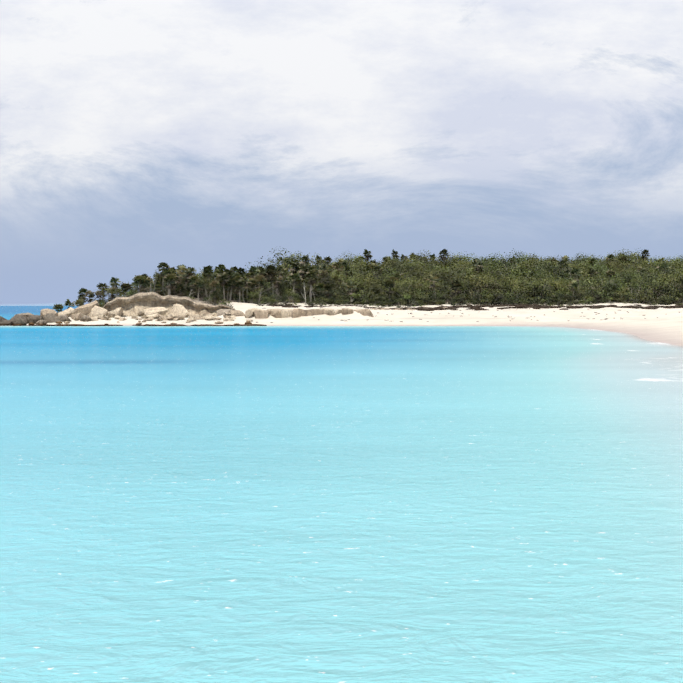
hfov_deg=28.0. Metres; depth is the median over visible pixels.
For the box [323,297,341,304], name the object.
shrub
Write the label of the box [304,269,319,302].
palm
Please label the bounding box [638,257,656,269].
shrub
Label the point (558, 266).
shrub
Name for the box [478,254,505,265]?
tree
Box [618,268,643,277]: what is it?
shrub
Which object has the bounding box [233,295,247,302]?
shrub
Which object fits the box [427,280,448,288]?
shrub
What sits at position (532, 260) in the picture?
shrub
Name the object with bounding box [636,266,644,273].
palm
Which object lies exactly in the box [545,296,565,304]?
shrub
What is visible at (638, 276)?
tree
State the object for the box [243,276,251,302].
palm
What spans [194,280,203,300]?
palm
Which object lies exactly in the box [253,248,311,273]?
tree
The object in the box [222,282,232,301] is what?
palm
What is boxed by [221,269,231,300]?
palm
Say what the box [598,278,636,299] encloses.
shrub
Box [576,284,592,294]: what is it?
shrub
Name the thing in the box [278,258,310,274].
shrub
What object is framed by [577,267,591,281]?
shrub
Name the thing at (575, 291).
shrub
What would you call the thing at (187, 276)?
palm
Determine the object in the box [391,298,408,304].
shrub
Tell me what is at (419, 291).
shrub
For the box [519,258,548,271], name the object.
shrub
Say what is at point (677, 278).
shrub
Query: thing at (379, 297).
shrub
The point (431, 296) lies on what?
shrub
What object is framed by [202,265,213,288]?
palm
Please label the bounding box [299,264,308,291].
tree
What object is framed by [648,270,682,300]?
tree
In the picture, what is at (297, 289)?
palm
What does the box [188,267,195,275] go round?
palm
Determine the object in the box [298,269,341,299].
tree
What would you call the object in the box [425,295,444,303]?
shrub
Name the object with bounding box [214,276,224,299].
palm
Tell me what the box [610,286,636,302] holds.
shrub
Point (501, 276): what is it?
shrub
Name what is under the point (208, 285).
palm
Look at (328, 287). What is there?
palm
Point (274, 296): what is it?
shrub
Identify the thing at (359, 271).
tree
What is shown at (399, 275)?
palm
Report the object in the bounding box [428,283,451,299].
shrub
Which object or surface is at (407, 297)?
shrub
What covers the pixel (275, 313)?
shelf rock
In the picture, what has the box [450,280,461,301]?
tree
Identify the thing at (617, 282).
shrub
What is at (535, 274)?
shrub
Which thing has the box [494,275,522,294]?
shrub
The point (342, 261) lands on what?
palm
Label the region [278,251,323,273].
tree
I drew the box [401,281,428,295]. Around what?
shrub
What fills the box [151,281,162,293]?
palm
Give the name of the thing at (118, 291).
shrub
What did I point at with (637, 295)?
shrub
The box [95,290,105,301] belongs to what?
palm
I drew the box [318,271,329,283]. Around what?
palm
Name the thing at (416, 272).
shrub
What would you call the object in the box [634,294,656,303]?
shrub
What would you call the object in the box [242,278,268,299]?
shrub
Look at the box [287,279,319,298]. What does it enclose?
tree
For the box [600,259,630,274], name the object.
shrub
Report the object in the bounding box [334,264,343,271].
palm
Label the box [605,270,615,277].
palm
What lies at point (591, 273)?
palm
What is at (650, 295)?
shrub
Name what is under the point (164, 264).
palm
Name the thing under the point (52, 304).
cay
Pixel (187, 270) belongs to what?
palm
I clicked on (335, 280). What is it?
palm
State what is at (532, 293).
shrub
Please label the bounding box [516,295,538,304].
shrub
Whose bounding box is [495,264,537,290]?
tree
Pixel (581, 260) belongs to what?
tree
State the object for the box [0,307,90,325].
tip rocks
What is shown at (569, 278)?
tree
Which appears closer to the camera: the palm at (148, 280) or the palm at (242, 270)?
the palm at (148, 280)
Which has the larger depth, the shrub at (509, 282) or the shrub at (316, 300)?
the shrub at (509, 282)
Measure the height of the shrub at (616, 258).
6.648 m
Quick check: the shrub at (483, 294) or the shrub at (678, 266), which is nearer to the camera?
the shrub at (483, 294)
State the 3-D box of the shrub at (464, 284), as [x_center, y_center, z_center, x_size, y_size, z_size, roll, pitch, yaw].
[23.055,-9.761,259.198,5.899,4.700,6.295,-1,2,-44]
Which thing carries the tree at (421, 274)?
on the ground
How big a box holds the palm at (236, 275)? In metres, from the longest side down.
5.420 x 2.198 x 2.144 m
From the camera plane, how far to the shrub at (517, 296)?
254.24 m
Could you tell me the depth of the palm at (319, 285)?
258.41 m
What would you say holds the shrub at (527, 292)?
on the ground
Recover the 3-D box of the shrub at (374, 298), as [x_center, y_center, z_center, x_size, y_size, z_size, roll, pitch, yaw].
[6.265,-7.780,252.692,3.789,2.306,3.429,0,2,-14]
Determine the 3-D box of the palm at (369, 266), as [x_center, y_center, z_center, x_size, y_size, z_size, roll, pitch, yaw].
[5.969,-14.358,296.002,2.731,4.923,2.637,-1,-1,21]
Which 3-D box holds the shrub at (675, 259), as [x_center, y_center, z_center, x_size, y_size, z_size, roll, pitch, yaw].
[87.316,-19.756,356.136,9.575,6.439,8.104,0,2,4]
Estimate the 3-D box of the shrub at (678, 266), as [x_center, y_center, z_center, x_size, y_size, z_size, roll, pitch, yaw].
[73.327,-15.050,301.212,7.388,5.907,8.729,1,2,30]
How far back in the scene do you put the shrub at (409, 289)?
257.68 m
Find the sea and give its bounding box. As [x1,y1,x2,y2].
[0,306,682,682]
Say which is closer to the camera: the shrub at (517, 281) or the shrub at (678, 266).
the shrub at (517, 281)
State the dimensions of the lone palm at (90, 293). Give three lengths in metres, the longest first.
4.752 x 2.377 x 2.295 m
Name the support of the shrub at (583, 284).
on the ground
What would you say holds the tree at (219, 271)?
on the ground
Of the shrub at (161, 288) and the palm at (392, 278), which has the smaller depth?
the shrub at (161, 288)
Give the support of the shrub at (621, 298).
on the ground
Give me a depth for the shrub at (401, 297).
253.31 m
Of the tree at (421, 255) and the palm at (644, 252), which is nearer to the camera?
the tree at (421, 255)
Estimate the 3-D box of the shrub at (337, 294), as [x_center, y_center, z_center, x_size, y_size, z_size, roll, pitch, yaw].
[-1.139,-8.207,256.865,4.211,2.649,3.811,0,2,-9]
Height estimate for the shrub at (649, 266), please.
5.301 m
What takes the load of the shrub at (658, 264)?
on the ground
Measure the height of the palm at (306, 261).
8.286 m
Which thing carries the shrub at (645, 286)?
on the ground
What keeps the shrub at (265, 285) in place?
on the ground
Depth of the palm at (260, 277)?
253.12 m
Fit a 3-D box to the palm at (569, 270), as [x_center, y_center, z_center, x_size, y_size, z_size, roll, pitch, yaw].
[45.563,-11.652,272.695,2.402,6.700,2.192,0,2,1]
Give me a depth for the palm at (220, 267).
266.42 m
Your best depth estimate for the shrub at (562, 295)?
259.50 m
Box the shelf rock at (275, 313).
[187,307,447,321]
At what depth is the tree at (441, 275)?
267.87 m
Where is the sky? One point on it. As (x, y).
(136, 136)
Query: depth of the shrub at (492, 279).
264.39 m
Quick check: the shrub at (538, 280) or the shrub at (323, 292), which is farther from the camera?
the shrub at (538, 280)
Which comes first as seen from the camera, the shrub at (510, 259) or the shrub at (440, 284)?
the shrub at (440, 284)
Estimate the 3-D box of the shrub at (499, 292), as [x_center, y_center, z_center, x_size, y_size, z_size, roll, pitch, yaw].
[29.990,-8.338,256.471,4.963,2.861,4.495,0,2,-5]
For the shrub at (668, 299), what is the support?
on the ground
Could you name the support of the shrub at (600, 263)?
on the ground
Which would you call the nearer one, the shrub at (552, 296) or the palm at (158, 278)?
the palm at (158, 278)
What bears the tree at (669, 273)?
on the ground
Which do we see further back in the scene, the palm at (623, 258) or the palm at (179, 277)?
the palm at (623, 258)
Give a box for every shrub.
[88,283,124,306]
[98,298,108,307]
[117,280,138,296]
[145,277,176,294]
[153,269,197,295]
[159,279,190,295]
[189,277,220,298]
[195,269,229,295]
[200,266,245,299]
[201,296,212,303]
[206,287,224,297]
[208,294,224,302]
[212,285,235,299]
[233,280,274,298]
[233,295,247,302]
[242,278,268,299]
[243,294,261,302]
[244,287,274,303]
[248,293,277,302]
[264,293,287,302]
[267,282,290,298]
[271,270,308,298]
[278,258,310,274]
[281,292,301,302]
[283,287,303,302]
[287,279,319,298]
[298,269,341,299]
[299,288,314,301]
[303,296,322,304]
[313,297,333,304]
[315,288,328,299]
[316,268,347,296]
[319,293,336,303]
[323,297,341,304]
[325,291,340,303]
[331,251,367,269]
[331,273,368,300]
[332,281,355,298]
[334,298,352,304]
[337,294,350,301]
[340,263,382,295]
[341,293,360,304]
[344,261,365,271]
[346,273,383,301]
[350,261,365,272]
[350,268,376,281]
[353,290,372,303]
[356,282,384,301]
[358,288,377,299]
[367,294,390,305]
[368,293,381,303]
[374,283,400,297]
[377,254,403,268]
[378,296,400,304]
[379,261,409,271]
[382,257,402,267]
[386,271,423,288]
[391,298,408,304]
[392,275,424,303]
[397,276,423,292]
[397,285,417,294]
[398,292,414,304]
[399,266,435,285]
[400,293,422,304]
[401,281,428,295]
[404,264,424,274]
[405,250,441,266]
[406,257,427,271]
[406,269,434,279]
[406,292,427,304]
[412,284,439,299]
[415,293,434,304]
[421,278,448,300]
[422,290,446,303]
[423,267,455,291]
[425,261,456,273]
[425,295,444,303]
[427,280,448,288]
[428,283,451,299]
[431,258,456,269]
[437,258,460,268]
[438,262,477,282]
[439,268,465,295]
[439,295,460,303]
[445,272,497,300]
[446,261,468,271]
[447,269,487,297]
[449,279,473,300]
[452,251,472,264]
[457,294,480,304]
[461,256,472,265]
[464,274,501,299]
[467,256,496,272]
[469,288,493,302]
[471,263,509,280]
[473,276,500,287]
[475,278,504,294]
[478,295,493,303]
[483,261,506,272]
[487,293,505,304]
[492,290,510,303]
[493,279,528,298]
[494,274,515,288]
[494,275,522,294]
[494,297,514,304]
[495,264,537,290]
[498,251,522,262]
[501,298,520,304]
[503,288,528,304]
[504,275,529,295]
[514,266,548,278]
[514,283,540,296]
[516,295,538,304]
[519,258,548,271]
[519,260,537,270]
[519,272,543,281]
[519,285,534,300]
[521,273,551,288]
[521,277,558,301]
[522,288,538,296]
[526,279,550,297]
[526,296,547,304]
[527,253,543,262]
[530,260,568,274]
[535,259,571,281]
[535,286,557,302]
[538,297,556,304]
[540,277,572,301]
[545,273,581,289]
[545,293,561,303]
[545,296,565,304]
[552,286,571,300]
[553,267,587,280]
[559,292,570,301]
[561,295,580,303]
[562,284,588,293]
[566,292,591,303]
[570,261,591,269]
[576,262,600,277]
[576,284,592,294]
[576,295,597,303]
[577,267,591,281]
[577,272,629,298]
[577,278,601,295]
[584,255,613,268]
[588,260,608,274]
[595,295,607,302]
[596,284,614,300]
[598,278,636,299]
[599,268,621,279]
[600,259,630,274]
[601,275,632,294]
[602,256,625,273]
[605,270,634,285]
[609,258,636,268]
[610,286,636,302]
[613,293,630,301]
[614,253,642,265]
[617,249,650,263]
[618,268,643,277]
[622,284,642,300]
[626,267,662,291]
[627,290,648,302]
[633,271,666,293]
[634,282,655,294]
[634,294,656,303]
[636,263,656,273]
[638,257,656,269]
[641,291,658,298]
[644,257,660,267]
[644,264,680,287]
[645,257,676,271]
[645,284,661,298]
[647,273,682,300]
[647,296,664,304]
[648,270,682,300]
[658,294,680,303]
[660,281,682,297]
[663,268,682,291]
[667,254,681,265]
[668,260,682,272]
[670,292,682,303]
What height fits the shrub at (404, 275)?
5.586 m
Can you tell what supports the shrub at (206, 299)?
on the ground
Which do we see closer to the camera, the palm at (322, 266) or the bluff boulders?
the bluff boulders
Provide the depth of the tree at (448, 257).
327.94 m
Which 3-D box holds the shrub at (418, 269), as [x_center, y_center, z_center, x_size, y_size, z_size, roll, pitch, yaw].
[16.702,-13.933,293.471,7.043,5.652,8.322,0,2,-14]
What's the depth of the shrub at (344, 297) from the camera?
254.03 m
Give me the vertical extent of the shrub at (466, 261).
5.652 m
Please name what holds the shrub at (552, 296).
on the ground
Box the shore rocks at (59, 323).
[10,320,266,325]
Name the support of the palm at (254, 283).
on the ground
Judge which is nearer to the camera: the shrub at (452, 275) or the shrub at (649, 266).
the shrub at (452, 275)
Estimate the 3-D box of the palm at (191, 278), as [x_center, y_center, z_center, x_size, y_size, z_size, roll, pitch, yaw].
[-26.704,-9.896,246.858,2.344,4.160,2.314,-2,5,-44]
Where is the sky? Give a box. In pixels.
[0,0,682,304]
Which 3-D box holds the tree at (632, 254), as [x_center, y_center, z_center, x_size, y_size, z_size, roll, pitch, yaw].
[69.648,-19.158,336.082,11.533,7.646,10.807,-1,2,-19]
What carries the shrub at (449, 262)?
on the ground
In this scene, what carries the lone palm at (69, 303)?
on the ground
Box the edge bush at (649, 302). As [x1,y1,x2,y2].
[644,299,658,304]
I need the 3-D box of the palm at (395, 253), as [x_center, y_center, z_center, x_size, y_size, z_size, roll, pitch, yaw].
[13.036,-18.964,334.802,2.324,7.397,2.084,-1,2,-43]
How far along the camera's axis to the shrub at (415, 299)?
252.56 m
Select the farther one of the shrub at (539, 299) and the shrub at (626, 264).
the shrub at (626, 264)
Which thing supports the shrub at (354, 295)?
on the ground
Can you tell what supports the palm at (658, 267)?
on the ground
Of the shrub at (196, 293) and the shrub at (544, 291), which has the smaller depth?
the shrub at (196, 293)
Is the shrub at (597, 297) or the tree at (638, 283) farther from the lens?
the tree at (638, 283)
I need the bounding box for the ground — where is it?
[27,298,682,345]
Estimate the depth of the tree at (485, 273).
272.05 m
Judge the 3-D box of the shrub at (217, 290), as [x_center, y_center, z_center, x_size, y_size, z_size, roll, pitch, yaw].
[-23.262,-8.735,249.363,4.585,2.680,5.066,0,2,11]
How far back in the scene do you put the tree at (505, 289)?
258.69 m
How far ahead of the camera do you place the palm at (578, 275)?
263.62 m
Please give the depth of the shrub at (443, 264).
315.39 m
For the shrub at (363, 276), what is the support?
on the ground
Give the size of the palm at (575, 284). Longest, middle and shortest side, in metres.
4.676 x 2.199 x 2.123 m
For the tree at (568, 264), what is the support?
on the ground
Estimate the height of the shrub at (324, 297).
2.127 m
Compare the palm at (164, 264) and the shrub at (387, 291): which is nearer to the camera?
the palm at (164, 264)
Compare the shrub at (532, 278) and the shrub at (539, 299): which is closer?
the shrub at (539, 299)
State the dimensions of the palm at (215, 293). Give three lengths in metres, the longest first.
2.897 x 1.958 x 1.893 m
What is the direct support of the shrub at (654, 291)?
on the ground
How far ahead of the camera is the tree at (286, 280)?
259.36 m
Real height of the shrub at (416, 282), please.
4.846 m
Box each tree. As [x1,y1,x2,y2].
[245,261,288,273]
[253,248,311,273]
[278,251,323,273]
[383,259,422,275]
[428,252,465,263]
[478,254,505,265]
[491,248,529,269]
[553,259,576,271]
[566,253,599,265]
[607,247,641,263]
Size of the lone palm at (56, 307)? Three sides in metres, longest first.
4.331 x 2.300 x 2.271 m
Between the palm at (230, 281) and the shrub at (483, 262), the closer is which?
the palm at (230, 281)
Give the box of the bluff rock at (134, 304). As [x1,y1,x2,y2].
[103,292,234,316]
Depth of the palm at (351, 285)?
252.84 m
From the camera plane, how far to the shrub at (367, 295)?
253.16 m
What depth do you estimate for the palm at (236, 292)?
247.96 m
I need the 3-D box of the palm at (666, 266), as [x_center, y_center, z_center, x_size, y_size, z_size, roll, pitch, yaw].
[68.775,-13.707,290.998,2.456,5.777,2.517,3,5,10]
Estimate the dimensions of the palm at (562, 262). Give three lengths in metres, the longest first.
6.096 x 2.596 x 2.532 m
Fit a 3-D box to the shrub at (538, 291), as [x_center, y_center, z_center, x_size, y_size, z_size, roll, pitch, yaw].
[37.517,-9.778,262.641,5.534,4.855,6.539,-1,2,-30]
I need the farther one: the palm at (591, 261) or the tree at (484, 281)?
the palm at (591, 261)
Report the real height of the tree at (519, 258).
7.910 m
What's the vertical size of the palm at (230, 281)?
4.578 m
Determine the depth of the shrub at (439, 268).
288.96 m
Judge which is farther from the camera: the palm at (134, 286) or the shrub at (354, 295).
the palm at (134, 286)
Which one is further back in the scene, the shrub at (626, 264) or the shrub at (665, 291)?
the shrub at (626, 264)
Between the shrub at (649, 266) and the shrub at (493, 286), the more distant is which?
the shrub at (649, 266)
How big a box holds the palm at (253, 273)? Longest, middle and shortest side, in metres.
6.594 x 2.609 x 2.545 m
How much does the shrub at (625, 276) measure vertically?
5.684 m
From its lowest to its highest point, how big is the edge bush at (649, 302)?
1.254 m
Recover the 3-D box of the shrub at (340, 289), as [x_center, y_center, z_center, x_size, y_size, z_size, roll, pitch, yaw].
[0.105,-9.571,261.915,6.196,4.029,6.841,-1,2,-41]
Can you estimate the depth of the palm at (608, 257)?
309.30 m
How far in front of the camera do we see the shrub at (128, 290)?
251.84 m
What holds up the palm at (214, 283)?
on the ground
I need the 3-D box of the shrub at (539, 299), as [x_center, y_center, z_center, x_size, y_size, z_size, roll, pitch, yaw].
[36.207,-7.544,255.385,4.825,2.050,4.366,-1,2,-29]
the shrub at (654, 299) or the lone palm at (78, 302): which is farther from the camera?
the shrub at (654, 299)
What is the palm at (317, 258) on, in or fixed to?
on the ground
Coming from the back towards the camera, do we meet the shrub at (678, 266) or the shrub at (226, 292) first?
the shrub at (678, 266)
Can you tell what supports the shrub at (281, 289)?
on the ground
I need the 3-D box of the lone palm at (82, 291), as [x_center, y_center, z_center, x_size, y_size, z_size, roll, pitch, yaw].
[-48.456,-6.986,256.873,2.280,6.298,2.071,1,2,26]
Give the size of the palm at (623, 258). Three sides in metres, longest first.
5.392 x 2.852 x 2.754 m
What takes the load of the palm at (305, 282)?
on the ground
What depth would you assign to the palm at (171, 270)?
243.68 m
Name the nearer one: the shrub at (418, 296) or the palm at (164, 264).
the palm at (164, 264)
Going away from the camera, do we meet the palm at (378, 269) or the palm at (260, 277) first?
the palm at (260, 277)
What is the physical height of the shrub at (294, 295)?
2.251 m
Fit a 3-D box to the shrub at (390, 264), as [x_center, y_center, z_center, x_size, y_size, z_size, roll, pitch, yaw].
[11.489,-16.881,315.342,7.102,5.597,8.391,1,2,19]
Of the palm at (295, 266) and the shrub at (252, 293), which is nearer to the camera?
the shrub at (252, 293)
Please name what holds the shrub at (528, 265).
on the ground
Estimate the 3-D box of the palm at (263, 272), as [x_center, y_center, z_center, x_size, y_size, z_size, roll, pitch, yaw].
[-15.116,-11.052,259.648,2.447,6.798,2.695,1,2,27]
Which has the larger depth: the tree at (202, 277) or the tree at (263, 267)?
the tree at (263, 267)
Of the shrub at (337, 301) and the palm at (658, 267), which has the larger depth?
the palm at (658, 267)
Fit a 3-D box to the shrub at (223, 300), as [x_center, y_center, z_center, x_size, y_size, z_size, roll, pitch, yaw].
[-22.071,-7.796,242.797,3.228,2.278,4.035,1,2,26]
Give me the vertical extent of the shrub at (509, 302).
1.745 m
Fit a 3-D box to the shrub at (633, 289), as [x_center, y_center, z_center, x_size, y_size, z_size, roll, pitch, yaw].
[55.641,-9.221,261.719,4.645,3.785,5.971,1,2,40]
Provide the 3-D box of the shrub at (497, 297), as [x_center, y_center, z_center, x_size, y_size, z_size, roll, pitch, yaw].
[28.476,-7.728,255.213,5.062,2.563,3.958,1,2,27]
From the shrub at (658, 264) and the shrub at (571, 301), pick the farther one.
the shrub at (658, 264)
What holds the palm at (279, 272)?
on the ground
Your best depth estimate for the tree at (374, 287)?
258.76 m
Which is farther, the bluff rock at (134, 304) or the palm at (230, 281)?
the palm at (230, 281)
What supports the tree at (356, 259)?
on the ground
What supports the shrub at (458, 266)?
on the ground
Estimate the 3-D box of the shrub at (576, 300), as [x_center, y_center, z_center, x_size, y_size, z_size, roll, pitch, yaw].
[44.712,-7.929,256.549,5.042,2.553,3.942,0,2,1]
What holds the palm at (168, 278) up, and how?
on the ground
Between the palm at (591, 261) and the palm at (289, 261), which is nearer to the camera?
the palm at (289, 261)
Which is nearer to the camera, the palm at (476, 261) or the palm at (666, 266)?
the palm at (476, 261)
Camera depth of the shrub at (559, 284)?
263.01 m
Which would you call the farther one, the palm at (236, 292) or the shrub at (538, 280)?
the shrub at (538, 280)
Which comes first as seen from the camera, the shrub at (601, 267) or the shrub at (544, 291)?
the shrub at (544, 291)
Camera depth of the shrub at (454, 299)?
252.81 m
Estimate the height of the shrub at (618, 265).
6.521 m
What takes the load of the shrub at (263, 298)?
on the ground
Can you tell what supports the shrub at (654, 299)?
on the ground
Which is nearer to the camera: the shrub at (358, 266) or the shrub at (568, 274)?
the shrub at (568, 274)
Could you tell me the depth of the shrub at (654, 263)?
322.03 m
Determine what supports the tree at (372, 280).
on the ground
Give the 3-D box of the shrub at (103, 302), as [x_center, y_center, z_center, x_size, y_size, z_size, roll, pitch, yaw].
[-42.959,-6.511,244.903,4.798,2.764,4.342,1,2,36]
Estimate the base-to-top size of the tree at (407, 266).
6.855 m
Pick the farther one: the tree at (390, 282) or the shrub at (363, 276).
the shrub at (363, 276)
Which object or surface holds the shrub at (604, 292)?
on the ground
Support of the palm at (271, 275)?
on the ground
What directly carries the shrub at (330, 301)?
on the ground
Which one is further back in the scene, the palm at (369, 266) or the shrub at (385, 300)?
the palm at (369, 266)
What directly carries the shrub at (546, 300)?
on the ground
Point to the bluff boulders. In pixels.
(94, 311)
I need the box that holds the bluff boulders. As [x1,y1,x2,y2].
[70,300,235,320]
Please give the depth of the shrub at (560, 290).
261.38 m
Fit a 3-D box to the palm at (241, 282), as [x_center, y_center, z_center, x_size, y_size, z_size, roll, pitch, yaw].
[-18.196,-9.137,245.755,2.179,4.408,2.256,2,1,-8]
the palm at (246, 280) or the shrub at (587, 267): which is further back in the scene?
the shrub at (587, 267)
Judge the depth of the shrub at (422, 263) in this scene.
300.70 m
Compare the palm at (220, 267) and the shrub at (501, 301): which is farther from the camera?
the palm at (220, 267)
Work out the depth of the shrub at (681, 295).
255.70 m
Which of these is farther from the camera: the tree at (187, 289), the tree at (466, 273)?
the tree at (466, 273)
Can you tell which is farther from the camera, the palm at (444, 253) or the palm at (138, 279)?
the palm at (444, 253)
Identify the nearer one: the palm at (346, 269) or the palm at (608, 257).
the palm at (346, 269)
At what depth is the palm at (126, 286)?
246.86 m
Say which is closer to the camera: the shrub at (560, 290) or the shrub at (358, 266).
the shrub at (560, 290)
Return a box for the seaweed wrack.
[256,304,682,322]
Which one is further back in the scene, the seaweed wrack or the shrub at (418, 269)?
the shrub at (418, 269)
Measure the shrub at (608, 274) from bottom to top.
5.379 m
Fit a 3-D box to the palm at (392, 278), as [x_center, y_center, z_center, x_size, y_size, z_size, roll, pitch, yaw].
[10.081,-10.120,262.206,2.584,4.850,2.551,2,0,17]
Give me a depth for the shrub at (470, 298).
253.83 m
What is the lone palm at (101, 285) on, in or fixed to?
on the ground
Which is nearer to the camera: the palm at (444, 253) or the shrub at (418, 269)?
the shrub at (418, 269)
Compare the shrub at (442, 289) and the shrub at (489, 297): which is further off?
the shrub at (442, 289)
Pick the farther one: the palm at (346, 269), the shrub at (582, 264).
the shrub at (582, 264)
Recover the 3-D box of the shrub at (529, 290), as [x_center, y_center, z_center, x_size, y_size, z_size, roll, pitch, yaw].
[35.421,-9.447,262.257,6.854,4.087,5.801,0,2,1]
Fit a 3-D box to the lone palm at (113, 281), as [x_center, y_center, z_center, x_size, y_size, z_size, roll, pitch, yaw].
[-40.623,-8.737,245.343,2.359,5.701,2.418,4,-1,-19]
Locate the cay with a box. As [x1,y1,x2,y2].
[0,303,101,305]
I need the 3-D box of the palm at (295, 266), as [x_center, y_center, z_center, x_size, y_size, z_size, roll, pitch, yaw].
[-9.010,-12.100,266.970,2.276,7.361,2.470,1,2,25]
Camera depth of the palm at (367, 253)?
318.86 m
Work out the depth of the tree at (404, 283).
256.88 m
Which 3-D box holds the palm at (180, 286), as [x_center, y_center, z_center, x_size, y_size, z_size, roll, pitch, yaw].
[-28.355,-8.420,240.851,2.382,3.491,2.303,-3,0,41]
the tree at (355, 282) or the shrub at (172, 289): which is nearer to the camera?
the shrub at (172, 289)
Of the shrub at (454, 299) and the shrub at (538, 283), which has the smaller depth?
the shrub at (454, 299)
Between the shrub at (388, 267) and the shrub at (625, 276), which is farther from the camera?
the shrub at (388, 267)
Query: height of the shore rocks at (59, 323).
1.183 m
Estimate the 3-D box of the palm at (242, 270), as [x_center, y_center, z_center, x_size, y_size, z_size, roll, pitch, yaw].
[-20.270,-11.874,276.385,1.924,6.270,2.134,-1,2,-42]
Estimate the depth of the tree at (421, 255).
309.50 m
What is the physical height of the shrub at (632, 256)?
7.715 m
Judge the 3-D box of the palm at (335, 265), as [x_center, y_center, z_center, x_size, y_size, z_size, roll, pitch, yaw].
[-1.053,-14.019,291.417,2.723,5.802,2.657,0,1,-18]
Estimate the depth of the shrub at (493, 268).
296.01 m
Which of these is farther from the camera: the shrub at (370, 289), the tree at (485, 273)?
the tree at (485, 273)
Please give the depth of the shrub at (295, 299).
254.33 m
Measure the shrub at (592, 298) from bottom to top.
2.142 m
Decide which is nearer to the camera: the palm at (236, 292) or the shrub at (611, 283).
the palm at (236, 292)
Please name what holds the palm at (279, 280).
on the ground
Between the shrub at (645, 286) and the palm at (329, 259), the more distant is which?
the palm at (329, 259)
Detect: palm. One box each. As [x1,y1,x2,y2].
[53,304,63,312]
[64,299,74,308]
[74,299,83,306]
[78,288,87,304]
[83,290,94,302]
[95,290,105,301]
[96,282,108,300]
[110,277,120,297]
[121,282,132,294]
[131,275,144,292]
[131,282,137,293]
[142,275,152,291]
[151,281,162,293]
[156,273,162,284]
[157,262,169,295]
[163,273,176,294]
[164,268,174,294]
[172,270,185,293]
[175,284,185,296]
[178,265,191,296]
[185,272,194,289]
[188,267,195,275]
[188,275,198,297]
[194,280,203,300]
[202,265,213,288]
[204,279,213,298]
[210,280,219,292]
[210,291,219,304]
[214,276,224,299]
[215,264,225,272]
[218,272,228,301]
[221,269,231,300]
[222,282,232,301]
[227,277,238,301]
[230,266,238,271]
[232,273,241,301]
[232,279,242,301]
[235,279,244,302]
[238,267,245,275]
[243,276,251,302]
[248,279,260,303]
[249,266,260,299]
[254,274,264,291]
[258,266,267,288]
[265,265,276,291]
[272,275,282,293]
[275,265,287,295]
[283,256,291,269]
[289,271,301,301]
[290,261,298,285]
[291,279,302,294]
[299,254,310,266]
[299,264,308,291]
[301,278,309,301]
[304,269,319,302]
[305,266,316,275]
[314,263,326,275]
[315,255,322,264]
[316,283,324,293]
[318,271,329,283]
[321,256,331,264]
[323,283,335,297]
[331,262,342,270]
[332,276,341,290]
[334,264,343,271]
[338,258,347,267]
[343,265,351,277]
[345,281,356,299]
[363,249,372,263]
[365,264,372,274]
[371,265,382,276]
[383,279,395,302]
[389,276,398,289]
[391,249,399,259]
[394,273,406,292]
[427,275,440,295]
[439,249,448,263]
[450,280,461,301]
[471,258,483,276]
[558,260,568,267]
[565,266,574,279]
[568,280,577,303]
[571,267,581,298]
[587,258,596,267]
[588,269,597,290]
[605,254,614,262]
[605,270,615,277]
[618,256,626,265]
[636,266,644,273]
[641,249,649,260]
[656,266,666,273]
[660,263,670,271]
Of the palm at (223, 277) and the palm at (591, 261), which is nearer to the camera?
the palm at (223, 277)
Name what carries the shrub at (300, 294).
on the ground
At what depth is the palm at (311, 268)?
271.56 m
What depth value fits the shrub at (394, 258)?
316.35 m
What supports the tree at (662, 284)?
on the ground
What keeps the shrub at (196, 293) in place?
on the ground
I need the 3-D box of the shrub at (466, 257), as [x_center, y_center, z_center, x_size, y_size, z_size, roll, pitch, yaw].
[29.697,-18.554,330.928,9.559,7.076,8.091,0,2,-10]
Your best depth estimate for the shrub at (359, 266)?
301.99 m
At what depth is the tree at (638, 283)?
266.46 m
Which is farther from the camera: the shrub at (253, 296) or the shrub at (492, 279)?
the shrub at (492, 279)
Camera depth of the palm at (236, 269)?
274.74 m

